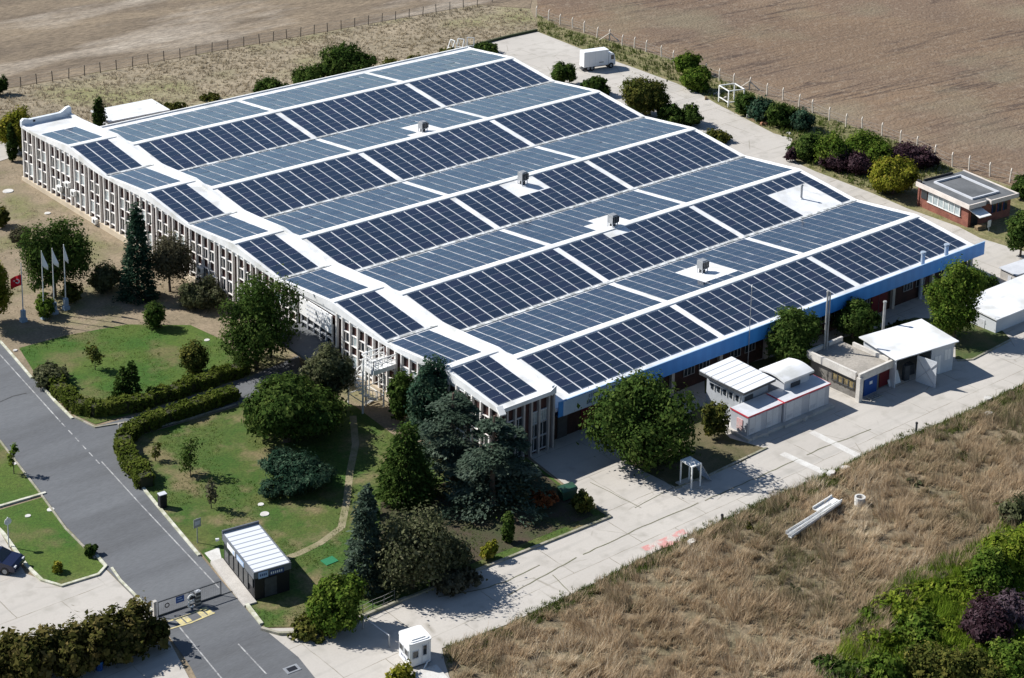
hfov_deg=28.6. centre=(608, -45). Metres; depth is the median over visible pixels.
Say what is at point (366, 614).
kerb
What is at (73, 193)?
air conditioner
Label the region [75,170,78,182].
window
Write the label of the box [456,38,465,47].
metal frame
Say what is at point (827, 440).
pale crossing strip
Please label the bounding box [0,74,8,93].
shrub
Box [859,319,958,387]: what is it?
white shed
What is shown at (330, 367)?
tree
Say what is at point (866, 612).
scrub
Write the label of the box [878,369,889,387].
door
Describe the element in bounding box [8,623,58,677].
hedge shrub
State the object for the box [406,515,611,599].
kerb
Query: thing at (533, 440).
window
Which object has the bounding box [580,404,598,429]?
door
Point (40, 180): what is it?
window
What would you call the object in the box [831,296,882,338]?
tree
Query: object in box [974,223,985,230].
timber pile
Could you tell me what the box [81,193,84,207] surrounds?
window
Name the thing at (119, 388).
thuja shrub
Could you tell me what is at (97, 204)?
window
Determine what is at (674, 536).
painted marking
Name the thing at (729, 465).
kerb
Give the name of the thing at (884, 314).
flue stack
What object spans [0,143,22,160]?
concrete path
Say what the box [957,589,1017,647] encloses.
thicket shrub
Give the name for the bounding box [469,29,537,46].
kerb
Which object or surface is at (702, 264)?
roof vent
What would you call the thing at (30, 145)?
window
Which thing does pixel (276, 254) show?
solar array
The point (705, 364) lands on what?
window
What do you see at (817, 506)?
gutter length
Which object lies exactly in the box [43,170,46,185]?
window
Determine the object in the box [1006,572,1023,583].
scrub
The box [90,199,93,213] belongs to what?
window
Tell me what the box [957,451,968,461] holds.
weed clump
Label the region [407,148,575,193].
solar array
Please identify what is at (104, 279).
shrub
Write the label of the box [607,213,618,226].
roof vent
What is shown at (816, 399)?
door
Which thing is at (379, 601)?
kerb fence
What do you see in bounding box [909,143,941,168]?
shrub
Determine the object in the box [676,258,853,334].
solar array
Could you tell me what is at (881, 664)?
thicket shrub
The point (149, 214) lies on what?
window
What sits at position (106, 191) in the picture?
window
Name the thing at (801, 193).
roof flue
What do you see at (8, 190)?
ground cover
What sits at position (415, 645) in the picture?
security cabin
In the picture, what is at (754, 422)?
door
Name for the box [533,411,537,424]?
window
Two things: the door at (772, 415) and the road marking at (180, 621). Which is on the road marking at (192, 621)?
the road marking at (180, 621)
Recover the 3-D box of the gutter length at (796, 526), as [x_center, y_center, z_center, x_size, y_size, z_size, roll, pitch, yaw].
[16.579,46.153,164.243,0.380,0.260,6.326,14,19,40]
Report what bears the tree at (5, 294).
on the ground at (92, 308)
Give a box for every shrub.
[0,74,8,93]
[0,203,10,226]
[0,626,28,677]
[7,224,30,244]
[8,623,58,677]
[32,360,73,389]
[34,290,55,318]
[36,605,101,677]
[52,560,62,573]
[58,280,83,303]
[77,602,137,666]
[83,543,98,557]
[87,259,121,293]
[107,590,158,660]
[110,365,134,396]
[123,360,142,396]
[140,299,166,329]
[140,613,170,649]
[156,101,187,111]
[175,334,220,375]
[177,273,227,313]
[199,92,219,101]
[252,76,288,92]
[257,444,337,498]
[287,611,331,643]
[289,61,326,83]
[381,56,398,64]
[385,657,415,677]
[406,52,427,58]
[421,527,475,580]
[429,566,487,598]
[439,47,454,51]
[472,41,498,52]
[479,538,499,559]
[496,511,515,543]
[528,489,559,508]
[569,488,594,513]
[701,399,732,437]
[703,128,732,143]
[734,91,755,114]
[744,94,775,121]
[764,102,796,128]
[783,146,797,161]
[785,129,825,161]
[789,106,816,131]
[810,652,871,677]
[812,125,851,163]
[818,143,848,172]
[839,149,872,176]
[843,127,883,153]
[855,647,912,677]
[857,624,902,651]
[864,134,893,163]
[871,583,935,617]
[886,319,914,328]
[888,139,921,162]
[889,605,942,647]
[899,636,973,677]
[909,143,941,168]
[924,574,989,608]
[954,644,1007,677]
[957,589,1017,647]
[959,543,1014,595]
[972,269,1001,289]
[981,522,1023,578]
[986,630,1023,677]
[994,586,1023,632]
[997,492,1023,526]
[1010,172,1023,199]
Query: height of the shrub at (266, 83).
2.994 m
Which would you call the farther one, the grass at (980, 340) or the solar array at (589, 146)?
the solar array at (589, 146)
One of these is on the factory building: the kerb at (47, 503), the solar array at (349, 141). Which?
the solar array at (349, 141)
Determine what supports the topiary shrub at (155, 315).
on the lawn at (85, 380)
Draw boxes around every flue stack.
[823,290,830,349]
[882,300,886,329]
[918,251,926,298]
[942,243,949,288]
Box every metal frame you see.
[448,39,457,48]
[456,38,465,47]
[466,37,474,46]
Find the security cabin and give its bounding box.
[399,625,430,666]
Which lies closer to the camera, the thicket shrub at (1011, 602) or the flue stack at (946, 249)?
the thicket shrub at (1011, 602)
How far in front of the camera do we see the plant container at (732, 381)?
182.45 m
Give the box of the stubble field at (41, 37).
[0,0,531,87]
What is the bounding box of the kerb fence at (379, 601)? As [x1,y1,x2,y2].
[362,590,394,612]
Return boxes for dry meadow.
[0,5,537,123]
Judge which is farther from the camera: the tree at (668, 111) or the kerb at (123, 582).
the tree at (668, 111)
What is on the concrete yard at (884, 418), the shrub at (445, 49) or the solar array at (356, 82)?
the shrub at (445, 49)
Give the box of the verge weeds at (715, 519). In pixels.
[510,422,932,620]
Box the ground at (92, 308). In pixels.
[0,0,1023,677]
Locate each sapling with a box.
[6,442,19,473]
[82,341,104,369]
[149,442,163,460]
[178,434,202,475]
[205,477,220,508]
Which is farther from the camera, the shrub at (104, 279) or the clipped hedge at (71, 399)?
the shrub at (104, 279)
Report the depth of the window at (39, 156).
233.19 m
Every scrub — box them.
[840,624,870,644]
[856,604,881,623]
[889,631,919,652]
[914,578,958,602]
[937,571,955,578]
[939,612,963,637]
[993,497,1013,510]
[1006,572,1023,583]
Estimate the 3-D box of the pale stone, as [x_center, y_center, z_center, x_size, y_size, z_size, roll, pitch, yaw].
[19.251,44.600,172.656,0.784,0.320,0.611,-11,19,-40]
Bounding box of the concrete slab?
[410,664,447,677]
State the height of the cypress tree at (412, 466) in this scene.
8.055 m
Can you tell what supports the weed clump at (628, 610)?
on the dry bank
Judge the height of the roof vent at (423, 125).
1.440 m
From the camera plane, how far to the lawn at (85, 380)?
192.09 m
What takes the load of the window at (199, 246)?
in the factory building
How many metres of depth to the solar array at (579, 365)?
185.82 m
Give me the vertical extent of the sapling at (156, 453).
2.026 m
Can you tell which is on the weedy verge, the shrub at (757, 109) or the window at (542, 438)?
the shrub at (757, 109)
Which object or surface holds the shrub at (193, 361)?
on the lawn at (85, 380)
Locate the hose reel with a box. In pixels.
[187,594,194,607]
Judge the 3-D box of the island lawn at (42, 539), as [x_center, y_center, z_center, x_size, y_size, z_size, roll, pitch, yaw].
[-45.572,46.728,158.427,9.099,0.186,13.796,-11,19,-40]
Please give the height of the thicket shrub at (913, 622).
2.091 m
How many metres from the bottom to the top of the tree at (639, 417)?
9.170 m
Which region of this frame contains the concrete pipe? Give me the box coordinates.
[788,500,840,537]
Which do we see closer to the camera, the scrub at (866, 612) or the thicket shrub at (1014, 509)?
the scrub at (866, 612)
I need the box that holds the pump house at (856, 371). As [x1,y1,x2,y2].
[806,336,893,402]
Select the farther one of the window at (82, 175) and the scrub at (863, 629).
the window at (82, 175)
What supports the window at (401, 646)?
in the security cabin
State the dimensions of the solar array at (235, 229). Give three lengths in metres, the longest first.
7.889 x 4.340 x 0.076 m
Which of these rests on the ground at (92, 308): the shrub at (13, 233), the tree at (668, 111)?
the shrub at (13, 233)
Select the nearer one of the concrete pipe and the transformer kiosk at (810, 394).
the concrete pipe
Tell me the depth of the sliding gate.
150.36 m
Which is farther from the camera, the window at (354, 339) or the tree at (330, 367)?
the window at (354, 339)
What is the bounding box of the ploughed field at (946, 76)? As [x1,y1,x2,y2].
[537,0,1023,184]
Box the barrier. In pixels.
[362,617,389,647]
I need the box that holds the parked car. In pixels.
[0,546,24,574]
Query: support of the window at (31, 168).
in the factory building
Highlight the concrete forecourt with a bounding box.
[0,533,188,677]
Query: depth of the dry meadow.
283.54 m
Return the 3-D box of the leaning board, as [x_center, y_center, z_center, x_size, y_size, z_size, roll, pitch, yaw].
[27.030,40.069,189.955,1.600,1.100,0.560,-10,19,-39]
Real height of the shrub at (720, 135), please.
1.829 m
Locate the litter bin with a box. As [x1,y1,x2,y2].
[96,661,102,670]
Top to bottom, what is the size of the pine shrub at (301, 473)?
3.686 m
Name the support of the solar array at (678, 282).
on the factory building
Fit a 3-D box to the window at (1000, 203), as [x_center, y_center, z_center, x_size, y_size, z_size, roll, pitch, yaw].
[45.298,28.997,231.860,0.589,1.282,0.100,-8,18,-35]
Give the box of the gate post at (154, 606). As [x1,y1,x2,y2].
[152,600,156,619]
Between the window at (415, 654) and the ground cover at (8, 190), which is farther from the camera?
the ground cover at (8, 190)
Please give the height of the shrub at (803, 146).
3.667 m
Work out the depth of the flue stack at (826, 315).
190.44 m
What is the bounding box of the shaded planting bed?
[380,465,593,587]
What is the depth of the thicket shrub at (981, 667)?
142.80 m
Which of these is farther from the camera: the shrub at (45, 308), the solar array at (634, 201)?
the solar array at (634, 201)
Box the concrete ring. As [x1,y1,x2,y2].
[854,494,865,506]
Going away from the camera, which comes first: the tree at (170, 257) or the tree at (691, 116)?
the tree at (170, 257)
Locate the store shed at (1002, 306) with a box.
[966,279,1023,332]
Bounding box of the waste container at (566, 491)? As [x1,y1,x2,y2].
[556,482,577,500]
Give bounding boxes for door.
[265,575,276,596]
[557,415,566,438]
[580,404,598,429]
[744,394,752,401]
[748,414,760,434]
[766,406,778,427]
[785,397,801,420]
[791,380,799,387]
[808,387,824,410]
[863,374,877,395]
[871,291,887,312]
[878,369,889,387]
[915,355,936,387]
[970,207,978,226]
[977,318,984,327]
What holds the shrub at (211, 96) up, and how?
on the dry meadow
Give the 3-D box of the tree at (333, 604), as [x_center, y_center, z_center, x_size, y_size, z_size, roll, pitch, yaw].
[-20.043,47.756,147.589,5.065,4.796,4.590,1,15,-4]
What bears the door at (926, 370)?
in the white shed at (934, 344)
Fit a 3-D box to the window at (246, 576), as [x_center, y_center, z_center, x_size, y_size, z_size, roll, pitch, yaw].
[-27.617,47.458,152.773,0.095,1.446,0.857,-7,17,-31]
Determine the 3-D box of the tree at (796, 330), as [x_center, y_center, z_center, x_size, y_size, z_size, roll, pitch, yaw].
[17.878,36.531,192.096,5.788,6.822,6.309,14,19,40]
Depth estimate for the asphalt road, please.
161.98 m
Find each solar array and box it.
[42,127,101,144]
[73,139,141,173]
[109,101,267,141]
[111,168,179,189]
[139,114,309,169]
[151,184,223,221]
[183,140,350,185]
[193,215,267,240]
[218,154,396,216]
[238,234,317,276]
[242,73,396,109]
[266,183,442,234]
[281,84,439,136]
[286,269,367,298]
[307,199,493,269]
[320,109,482,149]
[338,291,422,339]
[360,231,544,290]
[363,121,529,178]
[370,50,506,80]
[391,330,480,364]
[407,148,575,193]
[407,249,602,329]
[409,60,548,105]
[450,82,591,116]
[450,356,536,404]
[455,162,627,226]
[466,284,661,354]
[494,93,638,143]
[506,191,679,243]
[521,306,717,393]
[540,118,686,156]
[559,207,738,279]
[589,131,738,186]
[615,239,798,300]
[639,158,792,202]
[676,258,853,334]
[693,172,849,234]
[750,202,909,252]
[812,218,965,283]
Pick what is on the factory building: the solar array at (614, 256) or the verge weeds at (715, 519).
the solar array at (614, 256)
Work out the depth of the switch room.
184.10 m
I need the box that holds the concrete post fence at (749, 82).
[536,6,1018,182]
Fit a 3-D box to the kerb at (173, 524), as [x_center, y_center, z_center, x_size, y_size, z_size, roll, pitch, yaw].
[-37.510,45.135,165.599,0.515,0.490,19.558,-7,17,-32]
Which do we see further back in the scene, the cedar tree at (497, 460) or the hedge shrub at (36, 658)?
the cedar tree at (497, 460)
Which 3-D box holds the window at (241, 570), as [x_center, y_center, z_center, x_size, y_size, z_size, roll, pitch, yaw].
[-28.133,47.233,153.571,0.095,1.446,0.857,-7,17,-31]
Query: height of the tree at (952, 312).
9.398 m
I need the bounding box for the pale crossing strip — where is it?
[780,431,859,473]
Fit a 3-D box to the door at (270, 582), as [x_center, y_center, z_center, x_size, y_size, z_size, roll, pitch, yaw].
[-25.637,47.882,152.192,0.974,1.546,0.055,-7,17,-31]
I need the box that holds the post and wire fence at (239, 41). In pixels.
[10,0,492,86]
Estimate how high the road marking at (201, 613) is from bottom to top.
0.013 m
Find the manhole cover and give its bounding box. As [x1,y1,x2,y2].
[320,556,337,565]
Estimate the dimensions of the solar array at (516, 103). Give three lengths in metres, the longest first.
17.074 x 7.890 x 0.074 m
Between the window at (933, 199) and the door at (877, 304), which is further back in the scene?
the window at (933, 199)
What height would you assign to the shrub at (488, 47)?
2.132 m
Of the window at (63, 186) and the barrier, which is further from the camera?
the window at (63, 186)
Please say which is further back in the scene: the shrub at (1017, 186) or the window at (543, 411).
the shrub at (1017, 186)
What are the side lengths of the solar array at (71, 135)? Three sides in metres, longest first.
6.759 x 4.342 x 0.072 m
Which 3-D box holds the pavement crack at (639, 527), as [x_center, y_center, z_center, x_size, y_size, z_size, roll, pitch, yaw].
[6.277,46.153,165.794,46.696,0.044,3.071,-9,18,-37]
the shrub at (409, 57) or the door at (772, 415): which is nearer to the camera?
the door at (772, 415)
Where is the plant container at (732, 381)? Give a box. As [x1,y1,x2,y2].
[699,356,775,419]
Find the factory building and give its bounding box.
[20,46,984,459]
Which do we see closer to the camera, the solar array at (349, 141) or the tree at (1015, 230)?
the tree at (1015, 230)
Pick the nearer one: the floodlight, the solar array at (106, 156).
the floodlight
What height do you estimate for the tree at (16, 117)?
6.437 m
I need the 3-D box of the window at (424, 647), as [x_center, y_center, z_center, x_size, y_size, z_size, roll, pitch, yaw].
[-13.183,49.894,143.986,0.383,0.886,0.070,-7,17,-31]
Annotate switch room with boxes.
[759,358,813,392]
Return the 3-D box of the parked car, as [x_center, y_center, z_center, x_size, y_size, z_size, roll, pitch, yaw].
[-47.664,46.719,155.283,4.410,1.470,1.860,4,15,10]
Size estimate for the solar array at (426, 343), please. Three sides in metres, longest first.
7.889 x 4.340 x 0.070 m
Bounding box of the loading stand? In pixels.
[675,456,711,491]
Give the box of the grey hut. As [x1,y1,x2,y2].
[999,259,1023,280]
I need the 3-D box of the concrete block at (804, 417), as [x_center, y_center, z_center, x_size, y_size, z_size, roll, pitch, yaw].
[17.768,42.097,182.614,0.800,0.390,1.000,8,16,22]
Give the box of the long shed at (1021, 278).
[1006,274,1023,281]
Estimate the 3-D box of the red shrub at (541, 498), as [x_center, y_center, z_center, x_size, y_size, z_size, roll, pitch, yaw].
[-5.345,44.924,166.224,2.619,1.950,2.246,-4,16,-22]
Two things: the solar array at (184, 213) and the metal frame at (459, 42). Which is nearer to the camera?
the solar array at (184, 213)
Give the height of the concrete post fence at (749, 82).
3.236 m
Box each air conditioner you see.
[56,185,63,191]
[64,181,70,188]
[70,189,77,196]
[92,217,97,224]
[196,265,203,273]
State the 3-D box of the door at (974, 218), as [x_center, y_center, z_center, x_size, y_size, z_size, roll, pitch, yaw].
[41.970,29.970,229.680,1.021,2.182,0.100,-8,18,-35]
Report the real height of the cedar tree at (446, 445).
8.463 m
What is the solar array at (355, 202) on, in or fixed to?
on the factory building
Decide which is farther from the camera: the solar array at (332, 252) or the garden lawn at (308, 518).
the solar array at (332, 252)
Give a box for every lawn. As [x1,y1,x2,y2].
[0,443,37,503]
[0,497,102,583]
[19,324,243,423]
[134,384,605,626]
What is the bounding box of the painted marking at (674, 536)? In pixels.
[641,529,687,552]
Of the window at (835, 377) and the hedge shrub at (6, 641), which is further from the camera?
the window at (835, 377)
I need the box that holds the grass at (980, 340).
[705,317,1009,392]
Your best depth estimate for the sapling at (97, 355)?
188.28 m
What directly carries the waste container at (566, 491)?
on the shaded planting bed
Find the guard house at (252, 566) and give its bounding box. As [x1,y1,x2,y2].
[210,521,290,606]
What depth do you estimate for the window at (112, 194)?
220.51 m
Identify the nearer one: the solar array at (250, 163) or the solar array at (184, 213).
the solar array at (184, 213)
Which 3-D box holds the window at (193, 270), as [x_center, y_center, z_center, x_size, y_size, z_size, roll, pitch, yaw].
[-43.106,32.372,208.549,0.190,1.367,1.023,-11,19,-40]
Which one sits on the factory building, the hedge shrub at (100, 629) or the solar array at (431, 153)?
the solar array at (431, 153)
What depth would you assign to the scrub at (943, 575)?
156.26 m
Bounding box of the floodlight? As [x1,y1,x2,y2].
[496,406,505,416]
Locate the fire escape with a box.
[347,346,395,413]
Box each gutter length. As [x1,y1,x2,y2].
[785,503,834,534]
[812,495,841,511]
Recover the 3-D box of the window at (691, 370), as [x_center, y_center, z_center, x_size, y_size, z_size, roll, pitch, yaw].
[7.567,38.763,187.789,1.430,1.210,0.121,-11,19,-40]
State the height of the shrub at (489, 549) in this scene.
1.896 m
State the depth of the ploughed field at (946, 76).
295.47 m
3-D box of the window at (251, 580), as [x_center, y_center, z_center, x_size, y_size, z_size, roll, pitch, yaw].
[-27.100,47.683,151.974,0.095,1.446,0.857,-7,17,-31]
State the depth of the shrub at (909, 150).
247.80 m
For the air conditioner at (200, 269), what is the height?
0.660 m
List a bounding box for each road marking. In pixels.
[0,354,266,677]
[168,607,213,628]
[175,618,184,624]
[182,615,191,621]
[196,610,205,616]
[202,607,212,613]
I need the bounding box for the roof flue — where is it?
[799,184,803,199]
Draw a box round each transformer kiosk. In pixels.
[728,393,783,441]
[767,375,834,427]
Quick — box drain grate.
[283,664,300,673]
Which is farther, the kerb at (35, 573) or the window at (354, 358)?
the window at (354, 358)
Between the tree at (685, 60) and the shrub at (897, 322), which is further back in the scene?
the tree at (685, 60)
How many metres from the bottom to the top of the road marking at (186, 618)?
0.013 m
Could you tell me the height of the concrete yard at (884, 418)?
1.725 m
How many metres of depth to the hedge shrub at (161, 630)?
144.93 m
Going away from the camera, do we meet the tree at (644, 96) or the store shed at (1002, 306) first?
the store shed at (1002, 306)
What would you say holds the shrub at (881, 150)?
on the weedy verge
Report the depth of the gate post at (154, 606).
148.51 m
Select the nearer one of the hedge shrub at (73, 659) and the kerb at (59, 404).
the hedge shrub at (73, 659)
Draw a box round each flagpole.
[10,267,27,322]
[40,251,47,319]
[52,249,58,314]
[62,244,69,310]
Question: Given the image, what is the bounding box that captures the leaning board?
[888,370,900,386]
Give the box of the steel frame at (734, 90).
[718,83,744,106]
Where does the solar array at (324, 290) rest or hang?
on the factory building
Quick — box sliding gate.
[157,581,231,616]
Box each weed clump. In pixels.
[626,603,640,612]
[746,521,753,529]
[789,582,799,594]
[906,477,923,487]
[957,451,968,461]
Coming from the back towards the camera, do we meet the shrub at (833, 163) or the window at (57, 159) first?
the shrub at (833, 163)
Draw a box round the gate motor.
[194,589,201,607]
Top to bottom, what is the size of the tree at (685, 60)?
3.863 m
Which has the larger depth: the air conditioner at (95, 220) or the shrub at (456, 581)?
the air conditioner at (95, 220)
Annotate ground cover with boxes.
[3,189,13,192]
[260,511,268,515]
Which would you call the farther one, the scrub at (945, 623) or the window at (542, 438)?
the window at (542, 438)
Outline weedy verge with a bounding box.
[537,14,1023,250]
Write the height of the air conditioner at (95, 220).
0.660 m
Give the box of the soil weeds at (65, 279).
[0,167,211,335]
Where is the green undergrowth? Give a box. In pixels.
[823,518,1023,677]
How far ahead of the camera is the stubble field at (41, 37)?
301.83 m
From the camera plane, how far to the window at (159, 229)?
213.05 m
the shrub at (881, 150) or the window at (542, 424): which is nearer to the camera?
the window at (542, 424)
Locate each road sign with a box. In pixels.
[4,517,11,546]
[194,517,200,542]
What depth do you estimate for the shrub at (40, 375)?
185.07 m
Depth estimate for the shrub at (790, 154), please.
249.14 m
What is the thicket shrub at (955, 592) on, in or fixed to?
on the dry bank
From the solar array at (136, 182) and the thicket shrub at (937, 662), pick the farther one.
the solar array at (136, 182)
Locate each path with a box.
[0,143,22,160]
[287,416,358,558]
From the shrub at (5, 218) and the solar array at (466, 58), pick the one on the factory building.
the solar array at (466, 58)
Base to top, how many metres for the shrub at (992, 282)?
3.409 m
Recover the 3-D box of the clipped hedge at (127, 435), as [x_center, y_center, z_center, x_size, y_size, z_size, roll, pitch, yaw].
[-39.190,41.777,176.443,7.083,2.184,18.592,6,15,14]
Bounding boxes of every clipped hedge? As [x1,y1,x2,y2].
[37,358,250,417]
[113,382,241,489]
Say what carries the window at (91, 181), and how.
in the factory building
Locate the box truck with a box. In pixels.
[579,47,614,70]
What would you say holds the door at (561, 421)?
in the factory building
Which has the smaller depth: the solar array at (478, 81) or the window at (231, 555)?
the window at (231, 555)
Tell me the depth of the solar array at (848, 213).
216.58 m
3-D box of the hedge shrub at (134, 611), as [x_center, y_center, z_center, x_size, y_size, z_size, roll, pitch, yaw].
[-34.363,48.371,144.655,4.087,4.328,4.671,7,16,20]
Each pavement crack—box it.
[438,429,870,596]
[553,477,672,593]
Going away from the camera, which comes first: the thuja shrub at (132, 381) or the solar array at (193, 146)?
the thuja shrub at (132, 381)
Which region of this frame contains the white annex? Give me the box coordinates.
[91,99,169,124]
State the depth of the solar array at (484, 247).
204.63 m
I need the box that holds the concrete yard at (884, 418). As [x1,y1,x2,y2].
[270,32,1023,677]
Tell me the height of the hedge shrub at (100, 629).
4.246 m
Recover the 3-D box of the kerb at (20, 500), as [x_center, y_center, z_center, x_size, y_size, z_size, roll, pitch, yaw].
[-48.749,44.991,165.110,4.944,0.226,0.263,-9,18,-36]
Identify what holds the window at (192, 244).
in the factory building
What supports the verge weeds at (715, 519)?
on the concrete yard at (884, 418)
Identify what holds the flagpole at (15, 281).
on the ground at (92, 308)
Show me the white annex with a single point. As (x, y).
(128, 111)
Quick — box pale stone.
[827,469,835,475]
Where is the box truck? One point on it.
(591, 59)
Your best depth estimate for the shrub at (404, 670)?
142.09 m
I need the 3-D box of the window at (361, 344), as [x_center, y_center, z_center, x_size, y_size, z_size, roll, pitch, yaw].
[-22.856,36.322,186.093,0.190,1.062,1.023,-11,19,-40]
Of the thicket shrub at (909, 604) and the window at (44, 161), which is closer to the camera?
the thicket shrub at (909, 604)
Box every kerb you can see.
[0,340,32,377]
[0,440,95,558]
[0,491,45,507]
[0,528,107,586]
[38,382,73,418]
[74,416,126,427]
[111,567,151,610]
[119,459,200,555]
[154,404,236,428]
[245,603,262,624]
[261,596,406,635]
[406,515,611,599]
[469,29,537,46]
[593,502,611,515]
[675,447,767,488]
[957,339,1011,360]
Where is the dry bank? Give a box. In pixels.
[443,386,1023,677]
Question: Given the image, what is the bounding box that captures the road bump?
[168,606,214,627]
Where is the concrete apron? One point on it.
(213, 554)
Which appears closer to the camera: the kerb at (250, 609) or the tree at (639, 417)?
the kerb at (250, 609)
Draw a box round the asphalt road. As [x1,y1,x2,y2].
[0,343,314,677]
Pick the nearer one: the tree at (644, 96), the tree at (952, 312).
the tree at (952, 312)
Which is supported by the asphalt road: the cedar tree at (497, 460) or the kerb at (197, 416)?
the kerb at (197, 416)
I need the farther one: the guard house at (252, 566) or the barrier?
the guard house at (252, 566)
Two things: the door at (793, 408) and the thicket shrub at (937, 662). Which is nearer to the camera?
the thicket shrub at (937, 662)
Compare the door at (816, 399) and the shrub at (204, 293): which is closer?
the door at (816, 399)
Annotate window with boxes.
[23,140,26,152]
[24,160,27,173]
[28,143,31,155]
[29,163,32,176]
[37,148,40,160]
[38,168,41,182]
[42,151,45,163]
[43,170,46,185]
[52,175,54,189]
[56,158,59,171]
[61,161,64,174]
[61,181,64,195]
[66,164,69,176]
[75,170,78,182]
[76,190,79,204]
[80,173,83,185]
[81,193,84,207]
[90,179,93,192]
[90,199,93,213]
[95,183,98,195]
[95,202,99,216]
[104,189,108,201]
[105,208,108,222]
[110,192,113,204]
[110,211,114,225]
[120,197,123,209]
[120,217,124,231]
[125,200,129,212]
[147,212,150,225]
[147,232,151,245]
[157,219,161,232]
[163,223,167,236]
[190,240,194,252]
[191,259,195,273]
[197,243,200,256]
[203,247,268,299]
[224,543,229,564]
[229,550,233,570]
[234,557,238,576]
[239,563,243,582]
[244,568,248,588]
[248,573,253,594]
[343,329,348,343]
[351,334,356,348]
[351,354,355,368]
[358,339,363,352]
[366,344,371,358]
[380,373,385,386]
[399,640,403,651]
[404,646,408,657]
[412,650,418,659]
[422,644,426,655]
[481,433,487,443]
[517,416,521,427]
[532,424,536,438]
[532,437,536,451]
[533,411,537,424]
[540,407,546,421]
[540,420,546,435]
[540,434,545,448]
[683,366,694,376]
[698,360,709,370]
[730,348,740,357]
[744,342,755,353]
[820,313,830,323]
[831,372,854,390]
[903,282,912,291]
[915,277,924,286]
[921,189,927,199]
[927,192,960,216]
[991,203,995,212]
[997,202,1001,211]
[1003,200,1007,209]
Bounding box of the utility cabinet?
[157,491,166,508]
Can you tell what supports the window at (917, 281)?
in the factory building
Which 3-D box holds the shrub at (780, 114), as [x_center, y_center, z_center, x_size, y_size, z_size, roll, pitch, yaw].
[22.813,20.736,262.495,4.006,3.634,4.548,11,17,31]
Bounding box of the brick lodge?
[916,170,1018,226]
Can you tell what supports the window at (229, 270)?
in the factory building
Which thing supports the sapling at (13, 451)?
on the island lawn at (17, 484)
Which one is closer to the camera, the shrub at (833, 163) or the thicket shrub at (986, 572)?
the thicket shrub at (986, 572)
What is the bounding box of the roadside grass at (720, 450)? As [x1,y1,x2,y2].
[626,406,762,486]
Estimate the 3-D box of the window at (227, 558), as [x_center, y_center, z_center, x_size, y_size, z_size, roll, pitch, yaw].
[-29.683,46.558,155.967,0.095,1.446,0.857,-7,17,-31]
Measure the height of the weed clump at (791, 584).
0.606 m
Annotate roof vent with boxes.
[418,120,428,132]
[517,170,528,185]
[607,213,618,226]
[696,258,708,273]
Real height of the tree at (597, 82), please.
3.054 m
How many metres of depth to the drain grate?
143.31 m
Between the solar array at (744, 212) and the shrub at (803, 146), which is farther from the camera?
the shrub at (803, 146)
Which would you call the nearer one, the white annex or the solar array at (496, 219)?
the solar array at (496, 219)
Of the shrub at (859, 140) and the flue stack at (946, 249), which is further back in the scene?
the shrub at (859, 140)
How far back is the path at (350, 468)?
167.81 m
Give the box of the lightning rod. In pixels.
[747,285,752,364]
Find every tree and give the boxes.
[0,104,31,150]
[0,260,14,313]
[5,123,18,161]
[10,214,98,298]
[91,96,107,125]
[112,201,161,305]
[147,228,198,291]
[212,260,307,369]
[239,368,352,443]
[293,341,357,397]
[303,566,370,638]
[318,40,377,76]
[338,485,390,597]
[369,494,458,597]
[372,421,444,513]
[384,368,415,422]
[403,351,452,439]
[408,390,487,506]
[432,415,553,526]
[550,60,577,82]
[576,364,701,485]
[579,75,611,94]
[618,74,671,115]
[656,102,682,123]
[672,49,702,73]
[677,101,703,125]
[679,63,711,92]
[760,302,823,365]
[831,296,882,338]
[867,154,923,193]
[921,253,987,339]
[1004,207,1023,256]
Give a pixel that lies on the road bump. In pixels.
(192, 617)

